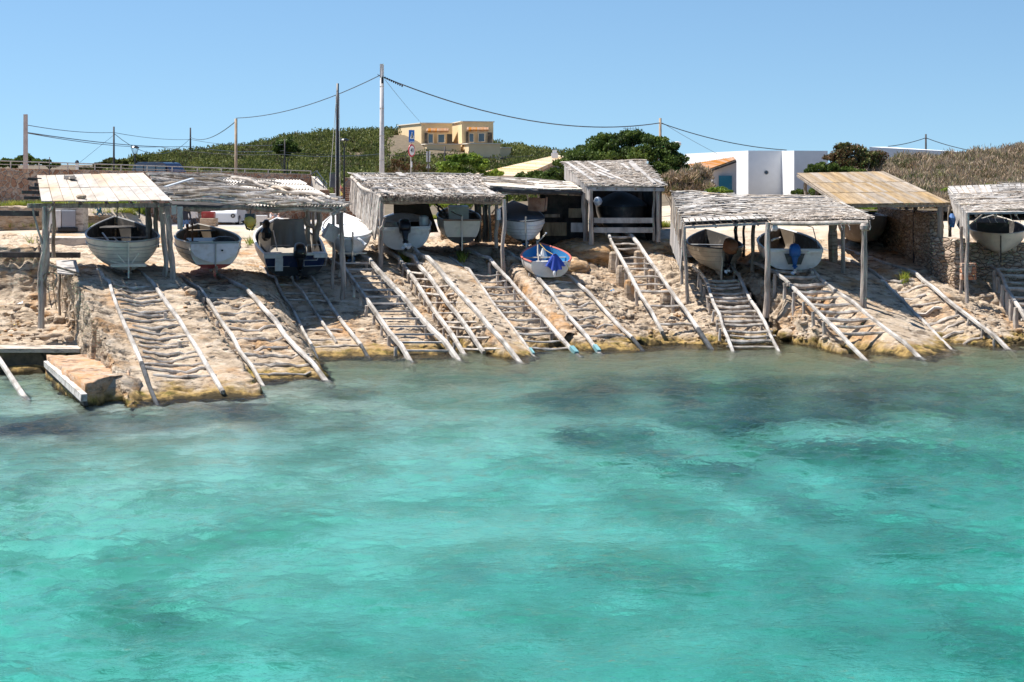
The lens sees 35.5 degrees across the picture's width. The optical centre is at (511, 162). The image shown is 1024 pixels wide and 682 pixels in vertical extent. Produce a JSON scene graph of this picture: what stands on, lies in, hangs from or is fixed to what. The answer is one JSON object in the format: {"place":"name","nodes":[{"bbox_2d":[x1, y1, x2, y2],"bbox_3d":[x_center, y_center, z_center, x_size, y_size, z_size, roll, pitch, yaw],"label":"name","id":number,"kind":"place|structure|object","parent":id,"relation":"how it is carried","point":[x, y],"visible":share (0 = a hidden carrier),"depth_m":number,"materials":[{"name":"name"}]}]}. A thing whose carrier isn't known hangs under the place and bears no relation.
{"place":"outdoors","nodes":[
{"label":"outdoors","id":0,"kind":"place"},
{"bbox_2d":[48,208,87,231],"bbox_3d":[-18.191,2.304,65.105,1.620,1.000,1.090,0,0,0],"label":"electric cabinet","id":1,"kind":"object","parent":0,"point":[71,219],"visible":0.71,"depth_m":64.65,"materials":[{"name":"concrete"}]},
{"bbox_2d":[200,212,217,226],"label":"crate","id":2,"kind":"object","parent":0,"point":[209,218],"visible":0.86,"depth_m":79.70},
{"bbox_2d":[172,219,437,226],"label":"road","id":3,"kind":"structure","parent":0,"point":[242,225],"depth_m":85.50,"materials":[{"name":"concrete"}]},
{"bbox_2d":[210,209,246,224],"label":"parked car","id":4,"kind":"object","parent":3,"relation":"on","point":[237,217],"visible":0.43,"depth_m":84.78,"materials":[{"name":"white paint"}]},
{"bbox_2d":[340,138,348,212],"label":"street lamp","id":5,"kind":"object","parent":3,"relation":"on","point":[344,139],"visible":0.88,"depth_m":85.96,"materials":[{"name":"grey metal"}]},
{"bbox_2d":[377,64,384,215],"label":"utility pole","id":6,"kind":"object","parent":3,"relation":"on","point":[381,155],"visible":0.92,"depth_m":74.92,"materials":[{"name":"wood"}]},
{"bbox_2d":[388,79,658,127],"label":"overhead cable","id":7,"kind":"object","parent":6,"relation":"attached to","point":[519,118],"visible":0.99,"depth_m":85.28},
{"bbox_2d":[0,339,1023,681],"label":"sea water","id":8,"kind":"structure","parent":0,"point":[788,511],"depth_m":25.80,"materials":[{"name":"liquid"}]},
{"bbox_2d":[0,233,1023,406],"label":"rocky shore","id":9,"kind":"structure","parent":0,"point":[97,331],"depth_m":51.06,"materials":[{"name":"stone"}]},
{"bbox_2d":[0,356,26,395],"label":"slipway","id":10,"kind":"structure","parent":9,"relation":"on","point":[13,380],"depth_m":41.14,"materials":[{"name":"grey wood"}]},
{"bbox_2d":[0,252,80,257],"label":"beam","id":11,"kind":"structure","parent":9,"relation":"on","point":[37,254],"depth_m":50.92,"materials":[{"name":"grey wood"}]},
{"bbox_2d":[36,331,64,339],"bbox_3d":[-13.292,5.029,46.456,1.025,0.234,0.406,0,0,-6],"label":"boulder","id":12,"kind":"object","parent":9,"relation":"on","point":[43,336],"visible":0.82,"depth_m":46.29,"materials":[{"name":"stone"}]},
{"bbox_2d":[39,236,86,245],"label":"stone plinth","id":13,"kind":"structure","parent":9,"relation":"on","point":[71,240],"depth_m":59.20,"materials":[{"name":"concrete"}]},
{"bbox_2d":[49,260,80,315],"bbox_3d":[-13.207,3.842,47.527,1.118,1.803,1.362,0,0,0],"label":"work bench","id":14,"kind":"object","parent":9,"relation":"on","point":[67,267],"visible":0.76,"depth_m":47.63,"materials":[{"name":"grey wood"}]},
{"bbox_2d":[22,173,182,328],"bbox_3d":[-12.847,2.542,49.218,4.425,4.398,6.471,0,0,-21],"label":"boat shed","id":15,"kind":"object","parent":9,"relation":"on","point":[105,188],"visible":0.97,"depth_m":48.35,"materials":[{"name":"grey wood"}]},
{"bbox_2d":[0,210,38,215],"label":"beam","id":16,"kind":"structure","parent":15,"relation":"attached to","point":[13,213],"depth_m":49.92,"materials":[{"name":"grey wood"}]},
{"bbox_2d":[43,272,57,308],"bbox_3d":[-13.214,3.658,45.774,0.437,1.066,0.176,0,0,0],"label":"rope coil","id":17,"kind":"object","parent":15,"relation":"hanging from","point":[48,284],"visible":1,"depth_m":45.76,"materials":[{"name":"brown fabric"}]},
{"bbox_2d":[100,373,141,400],"bbox_3d":[-9.829,5.716,39.516,1.504,1.044,1.862,0,0,0],"label":"boulder","id":18,"kind":"object","parent":9,"relation":"on","point":[112,392],"visible":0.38,"depth_m":39.10,"materials":[{"name":"stone"}]},
{"bbox_2d":[85,202,159,277],"bbox_3d":[-12.282,2.297,50.332,2.269,1.967,5.748,0,3,-18],"label":"boat","id":19,"kind":"object","parent":9,"relation":"on","point":[125,246],"visible":1,"depth_m":48.63,"materials":[{"name":"beige paint"}]},
{"bbox_2d":[96,268,224,403],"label":"slipway","id":20,"kind":"structure","parent":9,"relation":"on","point":[198,351],"depth_m":42.85,"materials":[{"name":"grey wood"}]},
{"bbox_2d":[174,223,241,276],"bbox_3d":[-9.968,2.692,52.157,2.109,1.541,5.309,0,2,-17],"label":"boat","id":21,"kind":"object","parent":9,"relation":"on","point":[195,244],"visible":0.98,"depth_m":49.93,"materials":[{"name":"white paint"}]},
{"bbox_2d":[146,172,351,299],"bbox_3d":[-8.873,2.509,53.038,7.619,4.364,5.496,0,0,-36],"label":"boat shed","id":22,"kind":"object","parent":9,"relation":"on","point":[237,192],"visible":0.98,"depth_m":52.15,"materials":[{"name":"grey wood"}]},
{"bbox_2d":[244,210,255,230],"bbox_3d":[-8.249,1.808,50.400,0.400,0.694,0.390,0,0,0],"label":"buoy","id":23,"kind":"object","parent":22,"relation":"hanging from","point":[250,220],"visible":1,"depth_m":50.28,"materials":[{"name":"yellow plastic"}]},
{"bbox_2d":[321,222,338,242],"bbox_3d":[-5.921,2.306,52.400,0.620,0.680,0.398,0,0,-26],"label":"grey box","id":24,"kind":"object","parent":22,"relation":"hanging from","point":[330,232],"visible":1,"depth_m":52.27,"materials":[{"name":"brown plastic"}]},
{"bbox_2d":[180,273,327,385],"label":"slipway","id":25,"kind":"structure","parent":9,"relation":"on","point":[288,339],"depth_m":45.41,"materials":[{"name":"grey wood"}]},
{"bbox_2d":[259,266,368,358],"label":"slipway","id":26,"kind":"structure","parent":9,"relation":"on","point":[327,329],"depth_m":50.66,"materials":[{"name":"grey wood"}]},
{"bbox_2d":[253,217,327,279],"bbox_3d":[-7.866,2.701,55.907,2.359,1.560,6.240,0,9,-14],"label":"boat","id":27,"kind":"object","parent":26,"relation":"on","point":[281,246],"visible":0.99,"depth_m":54.36,"materials":[{"name":"blue paint"}]},
{"bbox_2d":[329,83,340,253],"bbox_3d":[-6.330,0.382,57.376,0.401,6.437,0.372,0,0,0],"label":"mast","id":28,"kind":"object","parent":9,"relation":"on","point":[337,139],"visible":0.81,"depth_m":57.45,"materials":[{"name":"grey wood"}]},
{"bbox_2d":[325,254,459,359],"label":"slipway","id":29,"kind":"structure","parent":9,"relation":"on","point":[441,338],"depth_m":50.74,"materials":[{"name":"grey wood"}]},
{"bbox_2d":[321,213,371,261],"bbox_3d":[-5.971,2.670,57.509,1.780,1.110,5.472,0,7,-11],"label":"boat","id":30,"kind":"object","parent":29,"relation":"on","point":[357,234],"visible":0.65,"depth_m":55.75,"materials":[{"name":"white paint"}]},
{"bbox_2d":[347,172,506,280],"bbox_3d":[-3.166,2.257,58.646,5.263,3.794,6.636,0,0,-10],"label":"boat shed","id":31,"kind":"object","parent":9,"relation":"on","point":[371,194],"visible":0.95,"depth_m":57.89,"materials":[{"name":"grey wood"}]},
{"bbox_2d":[383,246,521,361],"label":"slipway","id":32,"kind":"structure","parent":9,"relation":"on","point":[460,319],"depth_m":51.86,"materials":[{"name":"grey wood"}]},
{"bbox_2d":[377,213,431,250],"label":"boat","id":33,"kind":"object","parent":32,"relation":"on","point":[405,235],"visible":0.85,"depth_m":57.24,"materials":[{"name":"white paint"}]},
{"bbox_2d":[435,204,481,250],"bbox_3d":[-2.061,2.231,59.790,1.752,1.656,5.180,0,2,-5],"label":"boat","id":34,"kind":"object","parent":9,"relation":"on","point":[460,225],"visible":0.99,"depth_m":57.47,"materials":[{"name":"beige paint"}]},
{"bbox_2d":[461,244,494,255],"bbox_3d":[-1.165,3.423,59.663,1.511,0.760,1.021,0,0,0],"label":"boulder","id":35,"kind":"object","parent":9,"relation":"on","point":[482,249],"visible":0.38,"depth_m":59.26,"materials":[{"name":"stone"}]},
{"bbox_2d":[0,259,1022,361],"bbox_3d":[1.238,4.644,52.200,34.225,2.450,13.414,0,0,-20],"label":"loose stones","id":36,"kind":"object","parent":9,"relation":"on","point":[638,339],"visible":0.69,"depth_m":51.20,"materials":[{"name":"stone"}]},
{"bbox_2d":[449,247,578,355],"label":"slipway","id":37,"kind":"structure","parent":9,"relation":"on","point":[554,331],"depth_m":51.86,"materials":[{"name":"grey wood"}]},
{"bbox_2d":[476,176,587,244],"bbox_3d":[0.670,1.900,60.563,4.562,2.800,6.109,0,0,0],"label":"boat shed","id":38,"kind":"object","parent":9,"relation":"on","point":[563,196],"visible":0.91,"depth_m":61.51,"materials":[{"name":"grey wood"}]},
{"bbox_2d":[499,201,544,248],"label":"boat","id":39,"kind":"object","parent":38,"relation":"in","point":[524,225],"visible":0.84,"depth_m":58.29,"materials":[{"name":"white paint"}]},
{"bbox_2d":[528,197,547,211],"bbox_3d":[0.956,1.564,59.635,0.749,0.548,0.530,0,0,0],"label":"red board box","id":40,"kind":"object","parent":39,"relation":"on","point":[537,204],"visible":1,"depth_m":59.37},
{"bbox_2d":[506,262,576,339],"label":"rubble wall","id":41,"kind":"structure","parent":9,"relation":"on","point":[526,286],"depth_m":53.54,"materials":[{"name":"stone"}]},
{"bbox_2d":[543,208,581,235],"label":"fish crates","id":42,"kind":"object","parent":9,"relation":"on","point":[555,228],"visible":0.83,"depth_m":61.00,"materials":[{"name":"grey wood"}]},
{"bbox_2d":[504,248,644,352],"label":"slipway","id":43,"kind":"structure","parent":9,"relation":"on","point":[595,347],"depth_m":52.42,"materials":[{"name":"grey wood"}]},
{"bbox_2d":[520,232,571,276],"bbox_3d":[1.181,3.246,56.383,1.799,1.208,3.852,0,4,-5],"label":"dinghy","id":44,"kind":"object","parent":43,"relation":"on","point":[538,259],"visible":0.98,"depth_m":55.53,"materials":[{"name":"white paint"}]},
{"bbox_2d":[567,257,589,272],"bbox_3d":[2.206,3.874,58.032,1.301,0.916,1.286,0,0,0],"label":"boulder","id":45,"kind":"object","parent":9,"relation":"on","point":[578,265],"visible":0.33,"depth_m":57.52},
{"bbox_2d":[560,159,667,244],"bbox_3d":[4.048,1.479,62.754,4.191,3.241,6.091,0,0,0],"label":"boat shed","id":46,"kind":"object","parent":9,"relation":"on","point":[641,179],"visible":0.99,"depth_m":61.40,"materials":[{"name":"grey wood"}]},
{"bbox_2d":[593,223,713,348],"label":"slipway","id":47,"kind":"structure","parent":9,"relation":"on","point":[623,273],"depth_m":56.01,"materials":[{"name":"grey wood"}]},
{"bbox_2d":[596,191,646,235],"bbox_3d":[4.304,1.949,63.327,2.040,1.596,5.396,0,2,2],"label":"boat","id":48,"kind":"object","parent":47,"relation":"on","point":[619,204],"visible":0.77,"depth_m":61.34,"materials":[{"name":"paint"}]},
{"bbox_2d":[670,190,780,317],"bbox_3d":[7.412,3.090,56.231,3.451,4.124,6.748,0,0,0],"label":"boat shed","id":49,"kind":"object","parent":9,"relation":"on","point":[701,209],"visible":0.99,"depth_m":55.42,"materials":[{"name":"grey wood"}]},
{"bbox_2d":[692,263,779,350],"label":"slipway","id":50,"kind":"structure","parent":9,"relation":"on","point":[761,322],"depth_m":52.58,"materials":[{"name":"grey wood"}]},
{"bbox_2d":[686,229,743,279],"bbox_3d":[7.394,3.286,58.554,2.039,1.504,5.979,1,2,1],"label":"boat","id":51,"kind":"object","parent":50,"relation":"on","point":[718,253],"visible":1,"depth_m":56.81,"materials":[{"name":"beige paint"}]},
{"bbox_2d":[777,328,792,340],"bbox_3d":[8.948,5.603,52.039,0.630,0.461,0.681,0,0,0],"label":"boulder","id":52,"kind":"object","parent":9,"relation":"on","point":[784,334],"visible":0.88,"depth_m":51.86,"materials":[{"name":"stone"}]},
{"bbox_2d":[740,194,874,308],"bbox_3d":[10.096,2.999,55.487,3.651,3.641,8.085,0,0,0],"label":"boat shed","id":53,"kind":"object","parent":9,"relation":"on","point":[801,210],"visible":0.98,"depth_m":54.77,"materials":[{"name":"grey wood"}]},
{"bbox_2d":[749,260,920,359],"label":"slipway","id":54,"kind":"structure","parent":9,"relation":"on","point":[813,306],"depth_m":51.47,"materials":[{"name":"grey wood"}]},
{"bbox_2d":[756,225,823,274],"bbox_3d":[9.808,2.860,56.993,2.189,1.592,5.960,0,4,4],"label":"boat","id":55,"kind":"object","parent":54,"relation":"on","point":[794,251],"visible":0.87,"depth_m":54.70,"materials":[{"name":"white paint"}]},
{"bbox_2d":[797,171,950,262],"bbox_3d":[13.411,2.223,60.162,4.049,3.727,8.206,0,0,0],"label":"boat shed","id":56,"kind":"object","parent":9,"relation":"on","point":[878,189],"visible":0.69,"depth_m":59.14,"materials":[{"name":"beige wood"}]},
{"bbox_2d":[877,207,943,273],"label":"stone wall","id":57,"kind":"structure","parent":9,"relation":"on","point":[896,235],"depth_m":59.34,"materials":[{"name":"stone"}]},
{"bbox_2d":[823,245,1009,348],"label":"slipway","id":58,"kind":"structure","parent":9,"relation":"on","point":[951,303],"depth_m":53.31,"materials":[{"name":"grey wood"}]},
{"bbox_2d":[931,237,964,289],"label":"stone wall","id":59,"kind":"structure","parent":9,"relation":"on","point":[945,259],"depth_m":55.83,"materials":[{"name":"stone"}]},
{"bbox_2d":[960,263,975,279],"bbox_3d":[15.561,3.720,54.600,0.488,0.559,0.300,0,0,0],"label":"brick pile","id":60,"kind":"object","parent":9,"relation":"on","point":[971,271],"visible":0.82,"depth_m":54.45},
{"bbox_2d":[971,292,993,300],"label":"boulder","id":61,"kind":"object","parent":9,"relation":"on","point":[987,296],"visible":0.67,"depth_m":55.24,"materials":[{"name":"stone"}]},
{"bbox_2d":[947,182,1023,302],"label":"boat shed","id":62,"kind":"object","parent":9,"relation":"on","point":[996,199],"visible":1,"depth_m":56.05,"materials":[{"name":"grey wood"}]},
{"bbox_2d":[965,242,1023,281],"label":"stone wall","id":63,"kind":"structure","parent":9,"relation":"on","point":[982,257],"depth_m":57.48,"materials":[{"name":"stone"}]},
{"bbox_2d":[989,265,1023,328],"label":"slipway","id":64,"kind":"structure","parent":9,"relation":"on","point":[1010,299],"depth_m":54.95,"materials":[{"name":"grey wood"}]},
{"bbox_2d":[969,214,1023,262],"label":"boat","id":65,"kind":"object","parent":64,"relation":"on","point":[1001,236],"visible":0.97,"depth_m":57.25,"materials":[{"name":"beige paint"}]},
{"bbox_2d":[0,135,1023,256],"bbox_3d":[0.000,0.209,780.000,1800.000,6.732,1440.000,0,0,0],"label":"ground","id":66,"kind":"structure","parent":0,"point":[402,142],"depth_m":66.66,"materials":[{"name":"brown soil"}]},
{"bbox_2d":[0,205,41,230],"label":"rubble wall","id":67,"kind":"structure","parent":66,"relation":"on","point":[6,222],"depth_m":65.89,"materials":[{"name":"stone"}]},
{"bbox_2d":[23,114,27,168],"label":"utility pole","id":68,"kind":"object","parent":66,"relation":"on","point":[25,139],"visible":0.64,"depth_m":83.89,"materials":[{"name":"wood"}]},
{"bbox_2d":[28,125,270,145],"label":"overhead cable","id":69,"kind":"object","parent":68,"relation":"hanging from","point":[147,137],"visible":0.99,"depth_m":135.34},
{"bbox_2d":[28,132,283,151],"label":"overhead cable","id":70,"kind":"object","parent":68,"relation":"attached to","point":[141,145],"visible":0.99,"depth_m":128.00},
{"bbox_2d":[28,133,376,156],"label":"overhead cable","id":71,"kind":"object","parent":68,"relation":"attached to","point":[200,152],"visible":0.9,"depth_m":128.31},
{"bbox_2d":[0,153,60,168],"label":"bush","id":72,"kind":"object","parent":66,"relation":"on","point":[32,158],"visible":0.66,"depth_m":139.57,"materials":[{"name":"green plant"}]},
{"bbox_2d":[79,154,148,170],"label":"bush","id":73,"kind":"object","parent":66,"relation":"on","point":[139,157],"visible":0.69,"depth_m":139.64,"materials":[{"name":"green plant"}]},
{"bbox_2d":[88,214,143,224],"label":"rubble wall","id":74,"kind":"structure","parent":66,"relation":"on","point":[94,219],"depth_m":66.39,"materials":[{"name":"stone"}]},
{"bbox_2d":[0,168,311,223],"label":"retaining wall","id":75,"kind":"structure","parent":66,"relation":"on","point":[14,183],"depth_m":81.52,"materials":[{"name":"stone"}]},
{"bbox_2d":[0,160,310,174],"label":"railing","id":76,"kind":"object","parent":75,"relation":"on","point":[95,167],"visible":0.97,"depth_m":85.34,"materials":[{"name":"metal"}]},
{"bbox_2d":[132,161,185,171],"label":"parked van","id":77,"kind":"object","parent":66,"relation":"on","point":[165,163],"visible":0.11,"depth_m":111.42,"materials":[{"name":"blue paint"}]},
{"bbox_2d":[272,136,301,171],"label":"tree","id":78,"kind":"object","parent":66,"relation":"on","point":[290,146],"visible":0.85,"depth_m":141.63,"materials":[{"name":"green plant"}]},
{"bbox_2d":[69,124,572,201],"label":"hill scrub","id":79,"kind":"object","parent":66,"relation":"on","point":[320,141],"visible":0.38,"depth_m":160.78,"materials":[{"name":"green plant"}]},
{"bbox_2d":[310,170,355,221],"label":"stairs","id":80,"kind":"structure","parent":66,"relation":"on","point":[317,182],"depth_m":92.14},
{"bbox_2d":[374,156,438,175],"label":"bush","id":81,"kind":"object","parent":66,"relation":"on","point":[402,164],"visible":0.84,"depth_m":81.72,"materials":[{"name":"green plant"}]},
{"bbox_2d":[408,130,414,172],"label":"road sign","id":82,"kind":"object","parent":66,"relation":"on","point":[411,150],"visible":0.98,"depth_m":77.98,"materials":[{"name":"blue metal"}]},
{"bbox_2d":[397,121,511,158],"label":"yellow house","id":83,"kind":"structure","parent":66,"relation":"on","point":[476,137],"depth_m":168.74,"materials":[{"name":"paint"}]},
{"bbox_2d":[0,199,909,283],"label":"grass","id":84,"kind":"structure","parent":66,"relation":"on","point":[463,258],"depth_m":66.02,"materials":[{"name":"plant"}]},
{"bbox_2d":[433,152,504,208],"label":"bush","id":85,"kind":"object","parent":66,"relation":"on","point":[456,162],"visible":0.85,"depth_m":83.63,"materials":[{"name":"green plant"}]},
{"bbox_2d":[429,195,512,213],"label":"bush","id":86,"kind":"object","parent":66,"relation":"on","point":[470,205],"visible":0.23,"depth_m":67.72,"materials":[{"name":"green plant"}]},
{"bbox_2d":[440,214,535,244],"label":"stone bank","id":87,"kind":"structure","parent":66,"relation":"on","point":[508,239],"depth_m":63.21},
{"bbox_2d":[476,150,562,176],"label":"tiled house","id":88,"kind":"structure","parent":66,"relation":"on","point":[544,164],"depth_m":97.08,"materials":[{"name":"yellow tile"}]},
{"bbox_2d":[514,170,542,200],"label":"bush","id":89,"kind":"object","parent":66,"relation":"on","point":[534,173],"visible":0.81,"depth_m":79.83,"materials":[{"name":"green plant"}]},
{"bbox_2d":[527,158,569,197],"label":"bush","id":90,"kind":"object","parent":66,"relation":"on","point":[550,173],"visible":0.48,"depth_m":77.74,"materials":[{"name":"green plant"}]},
{"bbox_2d":[551,237,622,265],"bbox_3d":[2.804,3.451,60.764,2.523,1.120,3.664,0,0,-19],"label":"boulder","id":91,"kind":"object","parent":66,"relation":"on","point":[597,252],"visible":0.46,"depth_m":59.45,"materials":[{"name":"stone"}]},
{"bbox_2d":[588,231,630,247],"bbox_3d":[3.576,3.189,62.068,2.229,1.091,2.605,0,0,-18],"label":"boulder","id":92,"kind":"object","parent":66,"relation":"on","point":[601,237],"visible":0.13,"depth_m":61.18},
{"bbox_2d":[559,128,689,177],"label":"juniper tree","id":93,"kind":"object","parent":66,"relation":"on","point":[602,146],"visible":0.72,"depth_m":79.27,"materials":[{"name":"green plant"}]},
{"bbox_2d":[619,239,669,256],"bbox_3d":[5.098,3.419,61.262,2.102,0.955,2.673,0,0,0],"label":"boulder","id":94,"kind":"object","parent":66,"relation":"on","point":[648,245],"visible":0.47,"depth_m":60.30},
{"bbox_2d":[661,162,715,207],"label":"bush","id":95,"kind":"object","parent":66,"relation":"on","point":[698,176],"visible":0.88,"depth_m":75.63,"materials":[{"name":"beige plant"}]},
{"bbox_2d":[689,157,736,193],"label":"tiled annex","id":96,"kind":"object","parent":66,"relation":"on","point":[725,172],"visible":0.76,"depth_m":97.25,"materials":[{"name":"paint"}]},
{"bbox_2d":[719,176,731,192],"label":"door","id":97,"kind":"structure","parent":96,"relation":"in","point":[726,181],"depth_m":96.90,"materials":[{"name":"teal paint"}]},
{"bbox_2d":[704,186,733,192],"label":"bush","id":98,"kind":"object","parent":66,"relation":"on","point":[722,189],"visible":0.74,"depth_m":73.77,"materials":[{"name":"green plant"}]},
{"bbox_2d":[686,151,827,194],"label":"white building","id":99,"kind":"structure","parent":66,"relation":"on","point":[767,172],"depth_m":105.00,"materials":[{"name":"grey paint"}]},
{"bbox_2d":[790,162,866,195],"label":"bush","id":100,"kind":"object","parent":66,"relation":"on","point":[822,167],"visible":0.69,"depth_m":81.67,"materials":[{"name":"green plant"}]},
{"bbox_2d":[822,142,889,171],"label":"bush","id":101,"kind":"object","parent":66,"relation":"on","point":[844,155],"visible":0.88,"depth_m":83.60,"materials":[{"name":"green plant"}]},
{"bbox_2d":[838,211,886,245],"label":"boat","id":102,"kind":"object","parent":66,"relation":"on","point":[874,232],"visible":0.56,"depth_m":60.58,"materials":[{"name":"paint"}]},
{"bbox_2d":[869,147,963,158],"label":"white wall","id":103,"kind":"structure","parent":66,"relation":"on","point":[890,151],"depth_m":120.00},
{"bbox_2d":[0,0,1023,164],"label":"sky","id":104,"kind":"structure","parent":0,"point":[789,75],"materials":[{"name":"blue"}]},
{"bbox_2d":[857,207,952,209],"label":"scrub bank","id":105,"kind":"structure","parent":0,"point":[929,208],"depth_m":69.71,"materials":[{"name":"brown plant"}]},
{"bbox_2d":[847,140,1023,217],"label":"dry scrub","id":106,"kind":"object","parent":105,"relation":"on","point":[933,174],"visible":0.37,"depth_m":87.17,"materials":[{"name":"plant"}]},
{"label":"seabed","id":107,"kind":"structure","parent":0,"visible":0},
{"bbox_2d":[0,365,45,372],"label":"rock ledge","id":108,"kind":"object","parent":107,"relation":"on","point":[28,368],"visible":0.05,"depth_m":44.42,"materials":[{"name":"stone"}]},
{"bbox_2d":[0,352,80,367],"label":"quay wall","id":109,"kind":"structure","parent":108,"relation":"on","point":[12,359],"depth_m":44.63,"materials":[{"name":"stone"}]},
{"bbox_2d":[0,345,80,352],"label":"quay coping","id":110,"kind":"object","parent":109,"relation":"on","point":[40,349],"visible":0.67,"depth_m":44.55,"materials":[{"name":"concrete"}]},
{"bbox_2d":[44,354,129,405],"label":"stone block","id":111,"kind":"structure","parent":107,"relation":"on","point":[80,379],"depth_m":39.92,"materials":[{"name":"stone"}]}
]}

